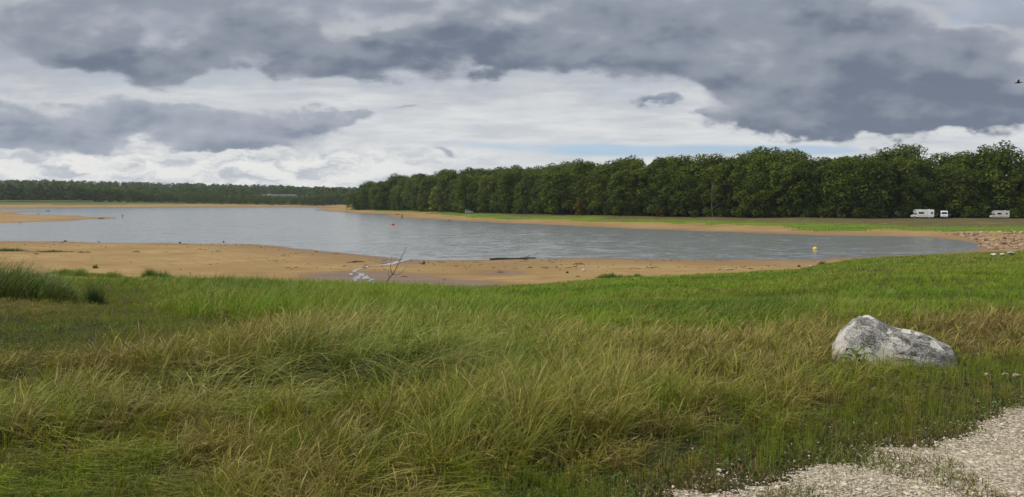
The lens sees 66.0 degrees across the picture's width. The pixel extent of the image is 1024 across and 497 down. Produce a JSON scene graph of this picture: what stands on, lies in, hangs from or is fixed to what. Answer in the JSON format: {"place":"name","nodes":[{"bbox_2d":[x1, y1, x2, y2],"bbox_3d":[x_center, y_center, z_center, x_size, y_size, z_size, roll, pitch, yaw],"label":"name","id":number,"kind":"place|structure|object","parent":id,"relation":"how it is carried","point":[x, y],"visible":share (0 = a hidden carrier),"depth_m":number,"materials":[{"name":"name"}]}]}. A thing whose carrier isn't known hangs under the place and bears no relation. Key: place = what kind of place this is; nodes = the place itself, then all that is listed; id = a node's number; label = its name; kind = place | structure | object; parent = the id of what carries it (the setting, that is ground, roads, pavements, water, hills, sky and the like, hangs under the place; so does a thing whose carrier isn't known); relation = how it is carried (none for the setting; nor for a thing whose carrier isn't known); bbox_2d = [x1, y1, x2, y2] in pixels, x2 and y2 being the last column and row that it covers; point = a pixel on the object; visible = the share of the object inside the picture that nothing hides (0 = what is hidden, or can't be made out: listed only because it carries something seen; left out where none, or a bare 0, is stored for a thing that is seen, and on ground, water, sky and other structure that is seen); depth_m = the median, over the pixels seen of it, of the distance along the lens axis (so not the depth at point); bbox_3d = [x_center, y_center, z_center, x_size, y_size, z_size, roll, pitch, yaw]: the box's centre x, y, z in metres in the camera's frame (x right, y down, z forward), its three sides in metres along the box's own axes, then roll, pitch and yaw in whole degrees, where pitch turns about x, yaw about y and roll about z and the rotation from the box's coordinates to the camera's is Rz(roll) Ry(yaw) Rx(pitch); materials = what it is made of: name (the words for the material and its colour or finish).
{"place":"outdoors","nodes":[
{"label":"outdoors","id":0,"kind":"place"},
{"bbox_2d":[0,250,82,302],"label":"dark tall grass","id":1,"kind":"structure","parent":0,"point":[15,283],"depth_m":20.15,"materials":[{"name":"green plant"}]},
{"bbox_2d":[345,259,409,282],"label":"stream","id":2,"kind":"structure","parent":0,"point":[362,274],"depth_m":83.86,"materials":[{"name":"liquid"}]},
{"bbox_2d":[0,207,980,259],"bbox_3d":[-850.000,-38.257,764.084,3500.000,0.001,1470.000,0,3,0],"label":"lake","id":3,"kind":"structure","parent":0,"point":[378,235],"depth_m":171.96,"materials":[{"name":"liquid"}]},
{"bbox_2d":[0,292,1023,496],"bbox_3d":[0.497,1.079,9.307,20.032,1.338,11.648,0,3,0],"label":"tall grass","id":4,"kind":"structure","parent":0,"point":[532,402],"depth_m":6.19,"materials":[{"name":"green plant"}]},
{"bbox_2d":[0,194,1023,496],"bbox_3d":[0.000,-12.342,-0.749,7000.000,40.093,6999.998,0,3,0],"label":"ground","id":5,"kind":"structure","parent":0,"point":[904,222],"depth_m":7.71,"materials":[{"name":"green plant"}]},
{"bbox_2d":[81,282,110,304],"bbox_3d":[-10.265,1.077,19.429,0.868,0.688,0.906,-1,4,-23],"label":"grass tuft","id":6,"kind":"object","parent":5,"relation":"on","point":[93,298],"visible":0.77,"depth_m":19.41,"materials":[{"name":"green plant"}]},
{"bbox_2d":[0,179,360,204],"bbox_3d":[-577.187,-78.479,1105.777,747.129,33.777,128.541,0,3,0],"label":"shore wood","id":7,"kind":"object","parent":5,"relation":"on","point":[58,191],"visible":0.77,"depth_m":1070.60,"materials":[{"name":"green plant"}]},
{"bbox_2d":[356,187,370,209],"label":"broadleaf tree","id":8,"kind":"object","parent":5,"relation":"on","point":[365,190],"visible":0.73,"depth_m":627.16,"materials":[{"name":"green plant"}]},
{"bbox_2d":[374,182,392,209],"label":"broadleaf tree","id":9,"kind":"object","parent":5,"relation":"on","point":[381,187],"visible":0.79,"depth_m":589.57,"materials":[{"name":"green plant"}]},
{"bbox_2d":[390,186,402,209],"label":"broadleaf tree","id":10,"kind":"object","parent":5,"relation":"on","point":[393,195],"visible":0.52,"depth_m":571.04,"materials":[{"name":"green plant"}]},
{"bbox_2d":[393,182,409,209],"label":"broadleaf tree","id":11,"kind":"object","parent":5,"relation":"on","point":[400,189],"visible":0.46,"depth_m":564.88,"materials":[{"name":"green plant"}]},
{"bbox_2d":[409,184,418,210],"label":"broadleaf tree","id":12,"kind":"object","parent":5,"relation":"on","point":[413,204],"visible":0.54,"depth_m":537.45,"materials":[{"name":"green plant"}]},
{"bbox_2d":[417,176,437,211],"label":"broadleaf tree","id":13,"kind":"object","parent":5,"relation":"on","point":[425,194],"visible":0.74,"depth_m":514.69,"materials":[{"name":"green plant"}]},
{"bbox_2d":[428,186,444,211],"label":"willow tree","id":14,"kind":"object","parent":5,"relation":"on","point":[433,194],"visible":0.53,"depth_m":496.71,"materials":[{"name":"green plant"}]},
{"bbox_2d":[433,169,457,211],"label":"broadleaf tree","id":15,"kind":"object","parent":5,"relation":"on","point":[447,176],"visible":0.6,"depth_m":487.71,"materials":[{"name":"green plant"}]},
{"bbox_2d":[442,180,456,211],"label":"broadleaf tree","id":16,"kind":"object","parent":5,"relation":"on","point":[447,196],"visible":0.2,"depth_m":481.94,"materials":[{"name":"green plant"}]},
{"bbox_2d":[452,181,474,210],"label":"broadleaf tree","id":17,"kind":"object","parent":5,"relation":"on","point":[463,195],"visible":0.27,"depth_m":455.66,"materials":[{"name":"green plant"}]},
{"bbox_2d":[453,173,476,212],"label":"broadleaf tree","id":18,"kind":"object","parent":5,"relation":"on","point":[464,177],"visible":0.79,"depth_m":443.68,"materials":[{"name":"green plant"}]},
{"bbox_2d":[471,176,487,212],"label":"broadleaf tree","id":19,"kind":"object","parent":5,"relation":"on","point":[474,187],"visible":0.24,"depth_m":438.46,"materials":[{"name":"green plant"}]},
{"bbox_2d":[476,175,498,212],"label":"broadleaf tree","id":20,"kind":"object","parent":5,"relation":"on","point":[483,197],"visible":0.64,"depth_m":425.09,"materials":[{"name":"green plant"}]},
{"bbox_2d":[483,169,510,211],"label":"broadleaf tree","id":21,"kind":"object","parent":5,"relation":"on","point":[496,177],"visible":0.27,"depth_m":418.34,"materials":[{"name":"green plant"}]},
{"bbox_2d":[495,169,516,213],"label":"broadleaf tree","id":22,"kind":"object","parent":5,"relation":"on","point":[497,191],"visible":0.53,"depth_m":402.49,"materials":[{"name":"green plant"}]},
{"bbox_2d":[498,170,523,211],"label":"broadleaf tree","id":23,"kind":"object","parent":5,"relation":"on","point":[510,177],"visible":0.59,"depth_m":398.61,"materials":[{"name":"green plant"}]},
{"bbox_2d":[0,250,1023,323],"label":"green grass","id":24,"kind":"structure","parent":5,"relation":"on","point":[219,296],"depth_m":21.74,"materials":[{"name":"green plant"}]},
{"bbox_2d":[2,347,1023,496],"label":"weeds","id":25,"kind":"object","parent":5,"relation":"on","point":[711,453],"visible":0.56,"depth_m":4.89,"materials":[{"name":"green plant"}]},
{"bbox_2d":[513,181,530,213],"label":"broadleaf tree","id":26,"kind":"object","parent":5,"relation":"on","point":[517,211],"visible":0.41,"depth_m":388.53,"materials":[{"name":"green plant"}]},
{"bbox_2d":[515,177,540,212],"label":"broadleaf tree","id":27,"kind":"object","parent":5,"relation":"on","point":[532,181],"visible":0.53,"depth_m":383.88,"materials":[{"name":"green plant"}]},
{"bbox_2d":[515,169,542,212],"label":"broadleaf tree","id":28,"kind":"object","parent":5,"relation":"on","point":[533,174],"visible":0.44,"depth_m":386.34,"materials":[{"name":"green plant"}]},
{"bbox_2d":[527,183,545,211],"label":"broadleaf tree","id":29,"kind":"object","parent":5,"relation":"on","point":[533,192],"visible":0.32,"depth_m":374.56,"materials":[{"name":"green plant"}]},
{"bbox_2d":[533,171,561,213],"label":"broadleaf tree","id":30,"kind":"object","parent":5,"relation":"on","point":[539,194],"visible":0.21,"depth_m":367.37,"materials":[{"name":"green plant"}]},
{"bbox_2d":[538,172,565,213],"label":"broadleaf tree","id":31,"kind":"object","parent":5,"relation":"on","point":[544,197],"visible":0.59,"depth_m":360.83,"materials":[{"name":"green plant"}]},
{"bbox_2d":[545,169,579,214],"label":"broadleaf tree","id":32,"kind":"object","parent":5,"relation":"on","point":[559,174],"visible":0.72,"depth_m":354.90,"materials":[{"name":"green plant"}]},
{"bbox_2d":[548,165,576,213],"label":"broadleaf tree","id":33,"kind":"object","parent":5,"relation":"on","point":[557,169],"visible":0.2,"depth_m":363.73,"materials":[{"name":"green plant"}]},
{"bbox_2d":[563,160,593,213],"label":"broadleaf tree","id":34,"kind":"object","parent":5,"relation":"on","point":[575,185],"visible":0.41,"depth_m":351.31,"materials":[{"name":"green plant"}]},
{"bbox_2d":[573,197,586,214],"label":"shrub","id":35,"kind":"object","parent":5,"relation":"on","point":[576,204],"visible":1,"depth_m":343.16,"materials":[{"name":"green plant"}]},
{"bbox_2d":[569,158,602,213],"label":"broadleaf tree","id":36,"kind":"object","parent":5,"relation":"on","point":[582,170],"visible":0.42,"depth_m":350.39,"materials":[{"name":"green plant"}]},
{"bbox_2d":[572,175,601,214],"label":"broadleaf tree","id":37,"kind":"object","parent":5,"relation":"on","point":[581,189],"visible":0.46,"depth_m":346.12,"materials":[{"name":"green plant"}]},
{"bbox_2d":[583,163,621,214],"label":"broadleaf tree","id":38,"kind":"object","parent":5,"relation":"on","point":[604,174],"visible":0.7,"depth_m":335.08,"materials":[{"name":"green plant"}]},
{"bbox_2d":[588,163,617,214],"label":"broadleaf tree","id":39,"kind":"object","parent":5,"relation":"on","point":[601,185],"visible":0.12,"depth_m":340.78,"materials":[{"name":"green plant"}]},
{"bbox_2d":[600,159,632,214],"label":"broadleaf tree","id":40,"kind":"object","parent":5,"relation":"on","point":[617,165],"visible":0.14,"depth_m":337.19,"materials":[{"name":"green plant"}]},
{"bbox_2d":[605,171,630,213],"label":"broadleaf tree","id":41,"kind":"object","parent":5,"relation":"on","point":[609,190],"visible":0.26,"depth_m":325.41,"materials":[{"name":"green plant"}]},
{"bbox_2d":[608,169,640,215],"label":"broadleaf tree","id":42,"kind":"object","parent":5,"relation":"on","point":[619,173],"visible":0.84,"depth_m":319.30,"materials":[{"name":"green plant"}]},
{"bbox_2d":[620,157,648,214],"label":"broadleaf tree","id":43,"kind":"object","parent":5,"relation":"on","point":[633,165],"visible":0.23,"depth_m":327.53,"materials":[{"name":"green plant"}]},
{"bbox_2d":[622,168,649,215],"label":"broadleaf tree","id":44,"kind":"object","parent":5,"relation":"on","point":[637,176],"visible":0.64,"depth_m":317.65,"materials":[{"name":"green plant"}]},
{"bbox_2d":[629,163,668,215],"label":"broadleaf tree","id":45,"kind":"object","parent":5,"relation":"on","point":[648,168],"visible":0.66,"depth_m":314.28,"materials":[{"name":"green plant"}]},
{"bbox_2d":[643,177,671,215],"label":"broadleaf tree","id":46,"kind":"object","parent":5,"relation":"on","point":[651,195],"visible":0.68,"depth_m":309.00,"materials":[{"name":"green plant"}]},
{"bbox_2d":[645,156,681,214],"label":"broadleaf tree","id":47,"kind":"object","parent":5,"relation":"on","point":[663,163],"visible":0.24,"depth_m":314.99,"materials":[{"name":"green plant"}]},
{"bbox_2d":[653,165,687,216],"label":"broadleaf tree","id":48,"kind":"object","parent":5,"relation":"on","point":[664,174],"visible":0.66,"depth_m":305.94,"materials":[{"name":"green plant"}]},
{"bbox_2d":[662,154,696,205],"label":"broadleaf tree","id":49,"kind":"object","parent":5,"relation":"on","point":[686,159],"visible":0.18,"depth_m":317.49,"materials":[{"name":"green plant"}]},
{"bbox_2d":[665,173,702,216],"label":"broadleaf tree","id":50,"kind":"object","parent":5,"relation":"on","point":[688,188],"visible":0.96,"depth_m":301.95,"materials":[{"name":"green plant"}]},
{"bbox_2d":[672,164,702,215],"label":"broadleaf tree","id":51,"kind":"object","parent":5,"relation":"on","point":[684,168],"visible":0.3,"depth_m":310.25,"materials":[{"name":"green plant"}]},
{"bbox_2d":[681,153,724,215],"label":"broadleaf tree","id":52,"kind":"object","parent":5,"relation":"on","point":[700,163],"visible":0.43,"depth_m":304.89,"materials":[{"name":"green plant"}]},
{"bbox_2d":[691,157,725,215],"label":"broadleaf tree","id":53,"kind":"object","parent":5,"relation":"on","point":[708,184],"visible":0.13,"depth_m":304.53,"materials":[{"name":"green plant"}]},
{"bbox_2d":[696,166,726,216],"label":"broadleaf tree","id":54,"kind":"object","parent":5,"relation":"on","point":[712,173],"visible":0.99,"depth_m":292.21,"materials":[{"name":"green plant"}]},
{"bbox_2d":[698,157,732,215],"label":"broadleaf tree","id":55,"kind":"object","parent":5,"relation":"on","point":[717,166],"visible":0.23,"depth_m":301.40,"materials":[{"name":"green plant"}]},
{"bbox_2d":[709,156,744,215],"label":"broadleaf tree","id":56,"kind":"object","parent":5,"relation":"on","point":[726,165],"visible":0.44,"depth_m":294.99,"materials":[{"name":"green plant"}]},
{"bbox_2d":[723,156,769,217],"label":"broadleaf tree","id":57,"kind":"object","parent":5,"relation":"on","point":[742,162],"visible":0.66,"depth_m":285.87,"materials":[{"name":"green plant"}]},
{"bbox_2d":[733,150,776,216],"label":"broadleaf tree","id":58,"kind":"object","parent":5,"relation":"on","point":[756,154],"visible":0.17,"depth_m":288.41,"materials":[{"name":"green plant"}]},
{"bbox_2d":[736,171,776,217],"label":"broadleaf tree","id":59,"kind":"object","parent":5,"relation":"on","point":[744,206],"visible":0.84,"depth_m":279.02,"materials":[{"name":"green plant"}]},
{"bbox_2d":[746,151,783,216],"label":"broadleaf tree","id":60,"kind":"object","parent":5,"relation":"on","point":[766,162],"visible":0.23,"depth_m":286.44,"materials":[{"name":"green plant"}]},
{"bbox_2d":[751,145,782,173],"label":"broadleaf tree","id":61,"kind":"object","parent":5,"relation":"on","point":[765,149],"visible":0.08,"depth_m":300.30,"materials":[{"name":"green plant"}]},
{"bbox_2d":[763,161,794,216],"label":"broadleaf tree","id":62,"kind":"object","parent":5,"relation":"on","point":[776,168],"visible":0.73,"depth_m":277.18,"materials":[{"name":"green plant"}]},
{"bbox_2d":[768,148,800,215],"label":"broadleaf tree","id":63,"kind":"object","parent":5,"relation":"on","point":[787,151],"visible":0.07,"depth_m":288.64,"materials":[{"name":"green plant"}]},
{"bbox_2d":[773,163,814,216],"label":"broadleaf tree","id":64,"kind":"object","parent":5,"relation":"on","point":[788,171],"visible":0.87,"depth_m":273.41,"materials":[{"name":"green plant"}]},
{"bbox_2d":[774,149,823,216],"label":"broadleaf tree","id":65,"kind":"object","parent":5,"relation":"on","point":[801,155],"visible":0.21,"depth_m":280.39,"materials":[{"name":"green plant"}]},
{"bbox_2d":[784,156,820,216],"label":"broadleaf tree","id":66,"kind":"object","parent":5,"relation":"on","point":[806,163],"visible":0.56,"depth_m":274.75,"materials":[{"name":"green plant"}]},
{"bbox_2d":[803,164,837,216],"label":"broadleaf tree","id":67,"kind":"object","parent":5,"relation":"on","point":[820,167],"visible":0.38,"depth_m":275.92,"materials":[{"name":"green plant"}]},
{"bbox_2d":[812,157,848,216],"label":"broadleaf tree","id":68,"kind":"object","parent":5,"relation":"on","point":[828,159],"visible":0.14,"depth_m":277.88,"materials":[{"name":"green plant"}]},
{"bbox_2d":[814,170,855,217],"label":"broadleaf tree","id":69,"kind":"object","parent":5,"relation":"on","point":[835,186],"visible":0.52,"depth_m":270.44,"materials":[{"name":"green plant"}]},
{"bbox_2d":[826,204,845,217],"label":"shrub","id":70,"kind":"object","parent":5,"relation":"on","point":[842,213],"visible":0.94,"depth_m":267.68,"materials":[{"name":"green plant"}]},
{"bbox_2d":[817,156,877,217],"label":"broadleaf tree","id":71,"kind":"object","parent":5,"relation":"on","point":[845,163],"visible":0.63,"depth_m":268.22,"materials":[{"name":"green plant"}]},
{"bbox_2d":[840,345,875,365],"bbox_3d":[3.518,1.151,8.017,0.363,0.312,0.349,1,4,16],"label":"weed plant","id":72,"kind":"object","parent":5,"relation":"on","point":[855,352],"visible":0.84,"depth_m":8.04,"materials":[{"name":"green plant"}]},
{"bbox_2d":[851,152,888,216],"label":"broadleaf tree","id":73,"kind":"object","parent":5,"relation":"on","point":[867,156],"visible":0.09,"depth_m":275.21,"materials":[{"name":"green plant"}]},
{"bbox_2d":[842,155,900,216],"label":"broadleaf tree","id":74,"kind":"object","parent":5,"relation":"on","point":[866,170],"visible":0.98,"depth_m":262.88,"materials":[{"name":"green plant"}]},
{"bbox_2d":[857,161,901,217],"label":"broadleaf tree","id":75,"kind":"object","parent":5,"relation":"on","point":[885,185],"visible":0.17,"depth_m":268.93,"materials":[{"name":"green plant"}]},
{"bbox_2d":[832,315,956,367],"bbox_3d":[4.307,1.120,8.909,1.278,0.656,0.812,5,5,22],"label":"boulder","id":76,"kind":"object","parent":5,"relation":"on","point":[866,330],"visible":0.54,"depth_m":8.66,"materials":[{"name":"stone"}]},
{"bbox_2d":[871,144,919,215],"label":"broadleaf tree","id":77,"kind":"object","parent":5,"relation":"on","point":[889,153],"visible":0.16,"depth_m":273.65,"materials":[{"name":"green plant"}]},
{"bbox_2d":[874,156,922,216],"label":"broadleaf tree","id":78,"kind":"object","parent":5,"relation":"on","point":[895,161],"visible":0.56,"depth_m":264.46,"materials":[{"name":"green plant"}]},
{"bbox_2d":[884,155,931,216],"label":"broadleaf tree","id":79,"kind":"object","parent":5,"relation":"on","point":[914,166],"visible":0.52,"depth_m":263.73,"materials":[{"name":"green plant"}]},
{"bbox_2d":[886,143,939,213],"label":"broadleaf tree","id":80,"kind":"object","parent":5,"relation":"on","point":[916,151],"visible":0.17,"depth_m":272.39,"materials":[{"name":"green plant"}]},
{"bbox_2d":[899,175,937,217],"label":"broadleaf tree","id":81,"kind":"object","parent":5,"relation":"on","point":[919,181],"visible":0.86,"depth_m":259.41,"materials":[{"name":"green plant"}]},
{"bbox_2d":[891,157,947,214],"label":"broadleaf tree","id":82,"kind":"object","parent":5,"relation":"on","point":[930,167],"visible":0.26,"depth_m":266.44,"materials":[{"name":"green plant"}]},
{"bbox_2d":[910,209,933,217],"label":"motorhome","id":83,"kind":"object","parent":5,"relation":"on","point":[928,213],"visible":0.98,"depth_m":254.95,"materials":[{"name":"white metal"}]},
{"bbox_2d":[924,152,961,216],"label":"broadleaf tree","id":84,"kind":"object","parent":5,"relation":"on","point":[941,161],"visible":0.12,"depth_m":273.66,"materials":[{"name":"green plant"}]},
{"bbox_2d":[922,163,979,217],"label":"broadleaf tree","id":85,"kind":"object","parent":5,"relation":"on","point":[950,172],"visible":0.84,"depth_m":259.26,"materials":[{"name":"green plant"}]},
{"bbox_2d":[940,153,990,216],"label":"broadleaf tree","id":86,"kind":"object","parent":5,"relation":"on","point":[953,161],"visible":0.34,"depth_m":267.05,"materials":[{"name":"green plant"}]},
{"bbox_2d":[959,206,975,217],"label":"shrub","id":87,"kind":"object","parent":5,"relation":"on","point":[968,211],"visible":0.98,"depth_m":255.22,"materials":[{"name":"green plant"}]},
{"bbox_2d":[944,150,995,216],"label":"broadleaf tree","id":88,"kind":"object","parent":5,"relation":"on","point":[966,154],"visible":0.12,"depth_m":269.26,"materials":[{"name":"green plant"}]},
{"bbox_2d":[952,167,999,217],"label":"broadleaf tree","id":89,"kind":"object","parent":5,"relation":"on","point":[979,182],"visible":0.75,"depth_m":258.53,"materials":[{"name":"green plant"}]},
{"bbox_2d":[971,202,992,217],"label":"shrub","id":90,"kind":"object","parent":5,"relation":"on","point":[980,209],"visible":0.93,"depth_m":255.46,"materials":[{"name":"green plant"}]},
{"bbox_2d":[955,140,1018,217],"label":"broadleaf tree","id":91,"kind":"object","parent":5,"relation":"on","point":[991,153],"visible":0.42,"depth_m":261.17,"materials":[{"name":"green plant"}]},
{"bbox_2d":[989,210,1009,218],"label":"motorhome","id":92,"kind":"object","parent":5,"relation":"on","point":[1005,214],"visible":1,"depth_m":250.21,"materials":[{"name":"white metal"}]},
{"bbox_2d":[982,146,1023,217],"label":"broadleaf tree","id":93,"kind":"object","parent":5,"relation":"on","point":[1008,156],"visible":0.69,"depth_m":255.26,"materials":[{"name":"green plant"}]},
{"bbox_2d":[991,168,1023,217],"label":"broadleaf tree","id":94,"kind":"object","parent":5,"relation":"on","point":[1017,179],"visible":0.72,"depth_m":254.77,"materials":[{"name":"green plant"}]},
{"bbox_2d":[0,204,1023,286],"bbox_3d":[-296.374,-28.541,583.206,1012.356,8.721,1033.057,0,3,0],"label":"beach","id":95,"kind":"structure","parent":0,"point":[129,260],"depth_m":103.24,"materials":[{"name":"beige sand"}]},
{"bbox_2d":[59,267,97,275],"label":"grass tuft","id":96,"kind":"object","parent":95,"relation":"on","point":[81,273],"visible":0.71,"depth_m":80.55,"materials":[{"name":"green plant"}]},
{"bbox_2d":[83,270,129,277],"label":"grass tuft","id":97,"kind":"object","parent":95,"relation":"on","point":[112,274],"visible":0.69,"depth_m":78.26,"materials":[{"name":"green plant"}]},
{"bbox_2d":[1,241,857,279],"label":"beach debris","id":98,"kind":"object","parent":95,"relation":"on","point":[525,260],"visible":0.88,"depth_m":97.19,"materials":[{"name":"brown"}]},
{"bbox_2d":[0,0,1023,188],"label":"sky","id":99,"kind":"structure","parent":0,"point":[299,93],"materials":[{"name":"grey"}]},
{"bbox_2d":[430,212,1020,231],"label":"bank grass","id":100,"kind":"structure","parent":0,"point":[782,224],"depth_m":220.21,"materials":[{"name":"green plant"}]},
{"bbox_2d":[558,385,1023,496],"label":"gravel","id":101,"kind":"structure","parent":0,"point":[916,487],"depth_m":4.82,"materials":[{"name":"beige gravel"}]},
{"bbox_2d":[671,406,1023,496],"bbox_3d":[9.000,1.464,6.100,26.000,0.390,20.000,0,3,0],"label":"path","id":102,"kind":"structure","parent":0,"point":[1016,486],"depth_m":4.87,"materials":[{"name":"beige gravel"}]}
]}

